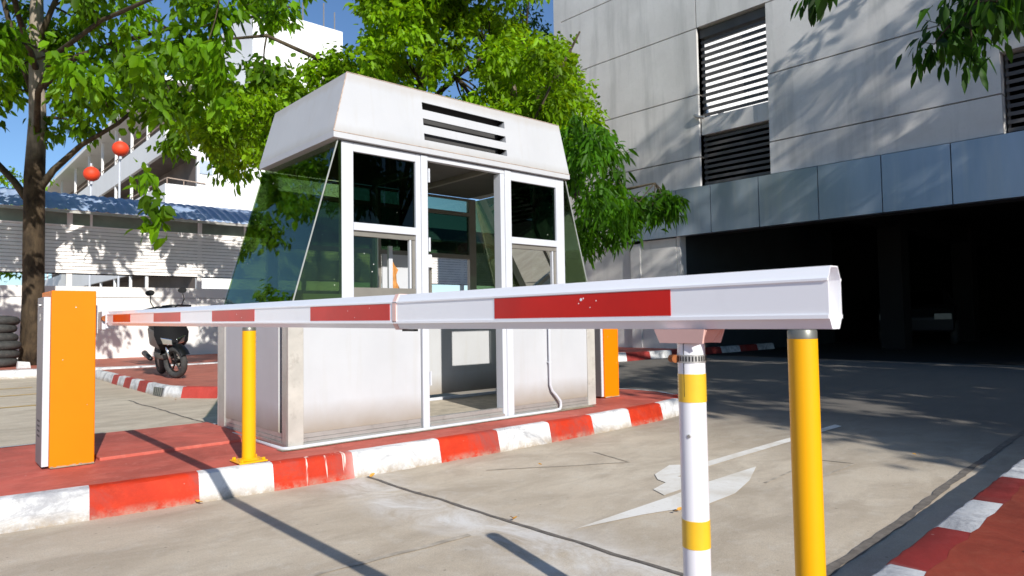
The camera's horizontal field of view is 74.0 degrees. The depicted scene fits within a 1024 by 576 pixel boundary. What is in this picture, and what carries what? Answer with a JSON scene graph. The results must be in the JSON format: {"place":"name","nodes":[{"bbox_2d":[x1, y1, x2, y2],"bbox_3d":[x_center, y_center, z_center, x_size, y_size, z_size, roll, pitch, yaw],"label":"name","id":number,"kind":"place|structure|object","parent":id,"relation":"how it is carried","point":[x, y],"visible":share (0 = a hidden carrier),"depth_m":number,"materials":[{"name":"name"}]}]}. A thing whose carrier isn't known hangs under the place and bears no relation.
{"place":"outdoors","nodes":[
{"label":"outdoors","id":0,"kind":"place"},
{"bbox_2d":[0,354,217,369],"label":"street pavement","id":1,"kind":"structure","parent":0,"point":[140,361],"depth_m":15.77,"materials":[{"name":"concrete"}]},
{"bbox_2d":[0,358,17,367],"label":"tyre","id":2,"kind":"object","parent":1,"relation":"on","point":[8,362],"visible":0.93,"depth_m":14.24,"materials":[{"name":"rubber"}]},
{"bbox_2d":[0,350,19,358],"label":"tyre","id":3,"kind":"object","parent":2,"relation":"on","point":[9,353],"visible":0.86,"depth_m":14.26,"materials":[{"name":"rubber"}]},
{"bbox_2d":[0,341,21,349],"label":"tyre","id":4,"kind":"object","parent":3,"relation":"on","point":[10,345],"visible":0.96,"depth_m":14.25,"materials":[{"name":"rubber"}]},
{"bbox_2d":[0,333,18,340],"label":"tyre","id":5,"kind":"object","parent":4,"relation":"on","point":[9,336],"visible":0.85,"depth_m":14.28,"materials":[{"name":"rubber"}]},
{"bbox_2d":[0,324,16,332],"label":"tyre","id":6,"kind":"object","parent":5,"relation":"on","point":[4,328],"visible":0.87,"depth_m":14.27,"materials":[{"name":"rubber"}]},
{"bbox_2d":[0,315,19,324],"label":"tyre","id":7,"kind":"object","parent":6,"relation":"on","point":[10,320],"visible":0.89,"depth_m":14.29,"materials":[{"name":"rubber"}]},
{"bbox_2d":[16,361,30,368],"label":"concrete block","id":8,"kind":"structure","parent":1,"relation":"on","point":[21,365],"depth_m":13.77,"materials":[{"name":"white paint"}]},
{"bbox_2d":[0,0,553,292],"label":"sky","id":9,"kind":"structure","parent":0,"point":[12,143],"materials":[{"name":"blue"}]},
{"bbox_2d":[0,333,1023,575],"bbox_3d":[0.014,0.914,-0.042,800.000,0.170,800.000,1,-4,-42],"label":"ground","id":10,"kind":"structure","parent":0,"point":[944,422],"depth_m":3.81,"materials":[{"name":"concrete"}]},
{"bbox_2d":[0,272,21,281],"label":"hedge bush","id":11,"kind":"object","parent":10,"relation":"on","point":[10,275],"visible":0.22,"depth_m":21.09,"materials":[{"name":"green plant"}]},
{"bbox_2d":[0,387,34,407],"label":"yellow road line","id":12,"kind":"object","parent":10,"relation":"on","point":[15,395],"visible":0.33,"depth_m":9.79,"materials":[{"name":"yellow paint"}]},
{"bbox_2d":[0,166,67,209],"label":"distant tree","id":13,"kind":"object","parent":10,"relation":"on","point":[4,182],"visible":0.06,"depth_m":59.14,"materials":[{"name":"green plant"}]},
{"bbox_2d":[88,163,91,286],"bbox_3d":[-18.597,-1.430,29.927,0.083,8.200,0.083,0,-3,-19],"label":"lantern pole","id":14,"kind":"object","parent":10,"relation":"on","point":[89,281],"visible":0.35,"depth_m":29.87,"materials":[{"name":"white metal"}]},
{"bbox_2d":[83,166,99,183],"bbox_3d":[-18.565,-4.987,29.994,0.664,0.810,0.664,1,-4,-42],"label":"lantern","id":15,"kind":"object","parent":14,"relation":"hanging from","point":[91,174],"visible":1,"depth_m":29.80,"materials":[{"name":"red paper"}]},
{"bbox_2d":[0,362,217,378],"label":"street kerb","id":16,"kind":"structure","parent":10,"relation":"on","point":[18,374],"depth_m":13.33,"materials":[{"name":"white paint"}]},
{"bbox_2d":[117,138,120,286],"bbox_3d":[-17.338,-2.000,29.946,0.083,9.300,0.083,-2,-3,26],"label":"lantern pole","id":17,"kind":"object","parent":10,"relation":"on","point":[119,193],"visible":0.35,"depth_m":30.04,"materials":[{"name":"white metal"}]},
{"bbox_2d":[112,140,128,158],"bbox_3d":[-17.302,-6.106,30.024,0.684,0.830,0.684,1,-4,-42],"label":"lantern","id":18,"kind":"object","parent":17,"relation":"hanging from","point":[120,148],"visible":1,"depth_m":29.81,"materials":[{"name":"red paper"}]},
{"bbox_2d":[95,370,217,397],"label":"island kerb","id":19,"kind":"structure","parent":10,"relation":"on","point":[146,386],"depth_m":9.70,"materials":[{"name":"white paint"}]},
{"bbox_2d":[152,387,163,395],"bbox_3d":[-4.976,1.452,9.565,0.324,0.115,0.071,-3,-4,45],"label":"drain grate","id":20,"kind":"object","parent":19,"relation":"in","point":[158,391],"visible":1,"depth_m":9.54,"materials":[{"name":"grey metal"}]},
{"bbox_2d":[103,363,217,385],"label":"island","id":21,"kind":"structure","parent":10,"relation":"on","point":[201,375],"depth_m":11.51,"materials":[{"name":"red concrete"}]},
{"bbox_2d":[141,287,190,377],"bbox_3d":[-5.784,0.750,11.297,0.701,1.433,1.892,-6,1,-37],"label":"motor scooter","id":22,"kind":"object","parent":21,"relation":"on","point":[168,343],"visible":0.95,"depth_m":10.76,"materials":[{"name":"plastic"}]},
{"bbox_2d":[173,0,610,179],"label":"roadside tree","id":23,"kind":"object","parent":21,"relation":"on","point":[533,64],"visible":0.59,"depth_m":10.59,"materials":[{"name":"green plant"}]},
{"bbox_2d":[0,0,326,364],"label":"shade tree","id":24,"kind":"object","parent":10,"relation":"on","point":[43,47],"visible":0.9,"depth_m":12.94,"materials":[{"name":"green plant"}]},
{"bbox_2d":[128,400,202,421],"bbox_3d":[-3.750,1.406,7.576,0.052,0.001,4.001,2,-4,-43],"label":"pavement crack","id":25,"kind":"object","parent":10,"relation":"on","point":[165,410],"visible":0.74,"depth_m":7.81,"materials":[{"name":"grey concrete"}]},
{"bbox_2d":[45,2,342,288],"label":"gallery building","id":26,"kind":"structure","parent":10,"relation":"on","point":[183,182],"depth_m":44.57,"materials":[{"name":"white paint"}]},
{"bbox_2d":[0,187,466,358],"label":"louvred shed","id":27,"kind":"structure","parent":10,"relation":"on","point":[92,241],"depth_m":17.89,"materials":[{"name":"white paint"}]},
{"bbox_2d":[0,389,672,495],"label":"traffic island","id":28,"kind":"structure","parent":10,"relation":"on","point":[22,471],"depth_m":4.33,"materials":[{"name":"red paint"}]},
{"bbox_2d":[94,422,256,460],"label":"raised island slab","id":29,"kind":"structure","parent":28,"relation":"on","point":[120,444],"depth_m":4.88,"materials":[{"name":"red paint"}]},
{"bbox_2d":[230,327,267,464],"bbox_3d":[-1.612,0.649,4.162,0.170,0.816,0.170,1,-4,-42],"label":"yellow post","id":30,"kind":"object","parent":28,"relation":"on","point":[249,455],"visible":1,"depth_m":4.13,"materials":[{"name":"metal"}]},
{"bbox_2d":[217,72,595,449],"bbox_3d":[-0.825,-0.200,6.109,3.171,2.682,1.427,1,-4,-42],"label":"guard booth","id":31,"kind":"object","parent":28,"relation":"on","point":[358,168],"visible":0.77,"depth_m":5.33,"materials":[{"name":"metal"}]},
{"bbox_2d":[224,173,263,304],"bbox_3d":[-2.277,-0.387,5.766,0.378,1.235,0.005,1,-4,-42],"label":"window pane","id":32,"kind":"structure","parent":31,"relation":"in","point":[263,173],"depth_m":5.76,"materials":[{"name":"green glass"}]},
{"bbox_2d":[294,141,341,300],"bbox_3d":[-1.367,-0.448,4.751,0.378,1.235,0.005,1,-4,-42],"label":"window pane","id":33,"kind":"structure","parent":31,"relation":"in","point":[321,275],"depth_m":4.80,"materials":[{"name":"green glass"}]},
{"bbox_2d":[354,236,377,287],"bbox_3d":[-1.092,-0.190,5.026,0.215,0.376,0.005,1,-4,-42],"label":"window pane","id":34,"kind":"structure","parent":31,"relation":"in","point":[365,248],"depth_m":5.03,"materials":[{"name":"green glass"}]},
{"bbox_2d":[353,152,414,227],"bbox_3d":[-0.969,-0.733,5.147,0.539,0.518,0.005,1,-4,-42],"label":"window pane","id":35,"kind":"structure","parent":31,"relation":"in","point":[383,188],"depth_m":5.14,"materials":[{"name":"black glass"}]},
{"bbox_2d":[393,263,398,287],"bbox_3d":[-0.885,-0.009,5.491,0.190,0.412,0.038,1,-4,-42],"label":"cardboard piece","id":36,"kind":"object","parent":31,"relation":"in","point":[395,271],"visible":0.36,"depth_m":5.44,"materials":[{"name":"orange cardboard"}]},
{"bbox_2d":[381,212,468,254],"bbox_3d":[-0.883,-0.574,7.001,1.095,0.418,0.005,1,-4,-42],"label":"window pane","id":37,"kind":"structure","parent":31,"relation":"in","point":[448,234],"depth_m":7.15,"materials":[{"name":"green glass"}]},
{"bbox_2d":[476,207,494,288],"bbox_3d":[-0.274,-0.336,7.557,0.378,1.235,0.005,1,-4,-42],"label":"window pane","id":38,"kind":"structure","parent":31,"relation":"in","point":[485,280],"depth_m":7.50,"materials":[{"name":"green glass"}]},
{"bbox_2d":[511,181,554,240],"bbox_3d":[0.188,-0.703,6.181,0.566,0.518,0.005,1,-4,-42],"label":"window pane","id":39,"kind":"structure","parent":31,"relation":"in","point":[532,206],"depth_m":6.18,"materials":[{"name":"black glass"}]},
{"bbox_2d":[563,181,585,282],"bbox_3d":[0.635,-0.397,6.542,0.378,1.235,0.005,1,-4,-42],"label":"window pane","id":40,"kind":"structure","parent":31,"relation":"in","point":[574,270],"depth_m":6.47,"materials":[{"name":"green glass"}]},
{"bbox_2d":[276,405,593,451],"bbox_3d":[-0.373,1.100,5.502,3.100,0.001,0.116,1,-4,-42],"label":"mortar skirt","id":41,"kind":"object","parent":28,"relation":"on","point":[439,428],"visible":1,"depth_m":5.24,"materials":[{"name":"grey concrete"}]},
{"bbox_2d":[35,265,842,468],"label":"barrier gate","id":42,"kind":"structure","parent":28,"relation":"on","point":[68,322],"depth_m":1.54,"materials":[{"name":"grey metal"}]},
{"bbox_2d":[35,297,43,466],"bbox_3d":[-2.847,0.560,4.115,0.045,1.006,0.230,1,-4,-42],"label":"side door","id":43,"kind":"structure","parent":42,"relation":"in","point":[38,443],"depth_m":4.09,"materials":[{"name":"grey metal"}]},
{"bbox_2d":[594,329,619,397],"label":"barrier gate","id":44,"kind":"structure","parent":28,"relation":"on","point":[606,365],"depth_m":7.18,"materials":[{"name":"orange metal"}]},
{"bbox_2d":[594,329,601,396],"bbox_3d":[0.866,0.646,7.235,0.038,1.006,0.230,1,-4,-42],"label":"side door","id":45,"kind":"structure","parent":44,"relation":"in","point":[597,331],"depth_m":7.16,"materials":[{"name":"grey metal"}]},
{"bbox_2d":[0,388,678,533],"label":"island kerb","id":46,"kind":"structure","parent":10,"relation":"on","point":[34,510],"depth_m":4.12,"materials":[{"name":"red paint"}]},
{"bbox_2d":[305,534,470,575],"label":"pavement crack","id":47,"kind":"object","parent":10,"relation":"on","point":[392,554],"visible":1,"depth_m":2.89,"materials":[{"name":"beige concrete"}]},
{"bbox_2d":[471,0,553,95],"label":"distant tree","id":48,"kind":"object","parent":10,"relation":"on","point":[534,23],"visible":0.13,"depth_m":19.44,"materials":[{"name":"green plant"}]},
{"bbox_2d":[367,476,682,575],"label":"expansion joint","id":49,"kind":"object","parent":10,"relation":"on","point":[603,550],"visible":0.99,"depth_m":3.17,"materials":[{"name":"grey concrete"}]},
{"bbox_2d":[492,452,627,469],"bbox_3d":[0.345,1.205,4.615,0.970,0.001,0.432,1,-3,-36],"label":"pavement crack","id":50,"kind":"object","parent":10,"relation":"on","point":[570,465],"visible":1,"depth_m":4.61,"materials":[{"name":"grey concrete"}]},
{"bbox_2d":[509,31,690,269],"bbox_3d":[1.014,-1.396,9.683,2.940,5.565,3.468,-1,-3,12],"label":"mango tree","id":51,"kind":"object","parent":10,"relation":"on","point":[622,217],"visible":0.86,"depth_m":8.83,"materials":[{"name":"green plant"}]},
{"bbox_2d":[654,329,724,575],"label":"boom support pole","id":52,"kind":"object","parent":10,"relation":"on","point":[690,357],"visible":0.99,"depth_m":1.08,"materials":[{"name":"white plastic"}]},
{"bbox_2d":[618,343,774,361],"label":"entrance kerb","id":53,"kind":"structure","parent":10,"relation":"on","point":[634,356],"depth_m":14.01,"materials":[{"name":"red paint"}]},
{"bbox_2d":[576,425,839,528],"bbox_3d":[1.554,1.191,4.722,0.612,0.001,3.927,-3,-3,37],"label":"lane arrow","id":54,"kind":"object","parent":10,"relation":"on","point":[721,487],"visible":0.79,"depth_m":4.00,"materials":[{"name":"paint"}]},
{"bbox_2d":[553,0,1023,348],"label":"parking garage","id":55,"kind":"structure","parent":10,"relation":"on","point":[763,134],"depth_m":14.26,"materials":[{"name":"concrete"}]},
{"bbox_2d":[787,329,825,575],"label":"yellow post","id":56,"kind":"object","parent":10,"relation":"on","point":[806,462],"visible":1,"depth_m":1.62,"materials":[{"name":"metal"}]},
{"bbox_2d":[765,460,855,482],"bbox_3d":[1.886,1.167,4.320,0.917,0.001,0.255,1,-4,-42],"label":"pavement crack","id":57,"kind":"object","parent":10,"relation":"on","point":[776,477],"visible":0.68,"depth_m":4.30,"materials":[{"name":"grey concrete"}]},
{"bbox_2d":[790,0,1023,93],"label":"overhanging tree","id":58,"kind":"object","parent":10,"relation":"on","point":[971,22],"visible":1,"depth_m":5.96,"materials":[{"name":"green plant"}]},
{"bbox_2d":[826,428,1023,575],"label":"expansion joint","id":59,"kind":"object","parent":10,"relation":"on","point":[861,548],"visible":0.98,"depth_m":3.35,"materials":[{"name":"grey concrete"}]},
{"bbox_2d":[872,458,1023,575],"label":"pavement kerb","id":60,"kind":"structure","parent":10,"relation":"on","point":[928,550],"depth_m":2.62,"materials":[{"name":"red paint"}]},
{"bbox_2d":[618,347,673,351],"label":"garage pavement","id":61,"kind":"structure","parent":0,"point":[626,349],"depth_m":14.42,"materials":[{"name":"red paint"}]},
{"bbox_2d":[706,331,1023,364],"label":"garage floor","id":62,"kind":"structure","parent":0,"point":[1006,348],"depth_m":14.81,"materials":[{"name":"concrete"}]},
{"bbox_2d":[878,290,959,344],"bbox_3d":[11.313,0.791,18.820,1.762,1.454,4.320,-3,-3,34],"label":"parked car","id":63,"kind":"object","parent":62,"relation":"on","point":[933,310],"visible":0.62,"depth_m":17.07,"materials":[{"name":"paint"}]},
{"bbox_2d":[924,485,1023,575],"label":"pavement","id":64,"kind":"structure","parent":0,"point":[993,545],"depth_m":2.38,"materials":[{"name":"red concrete"}]}
]}

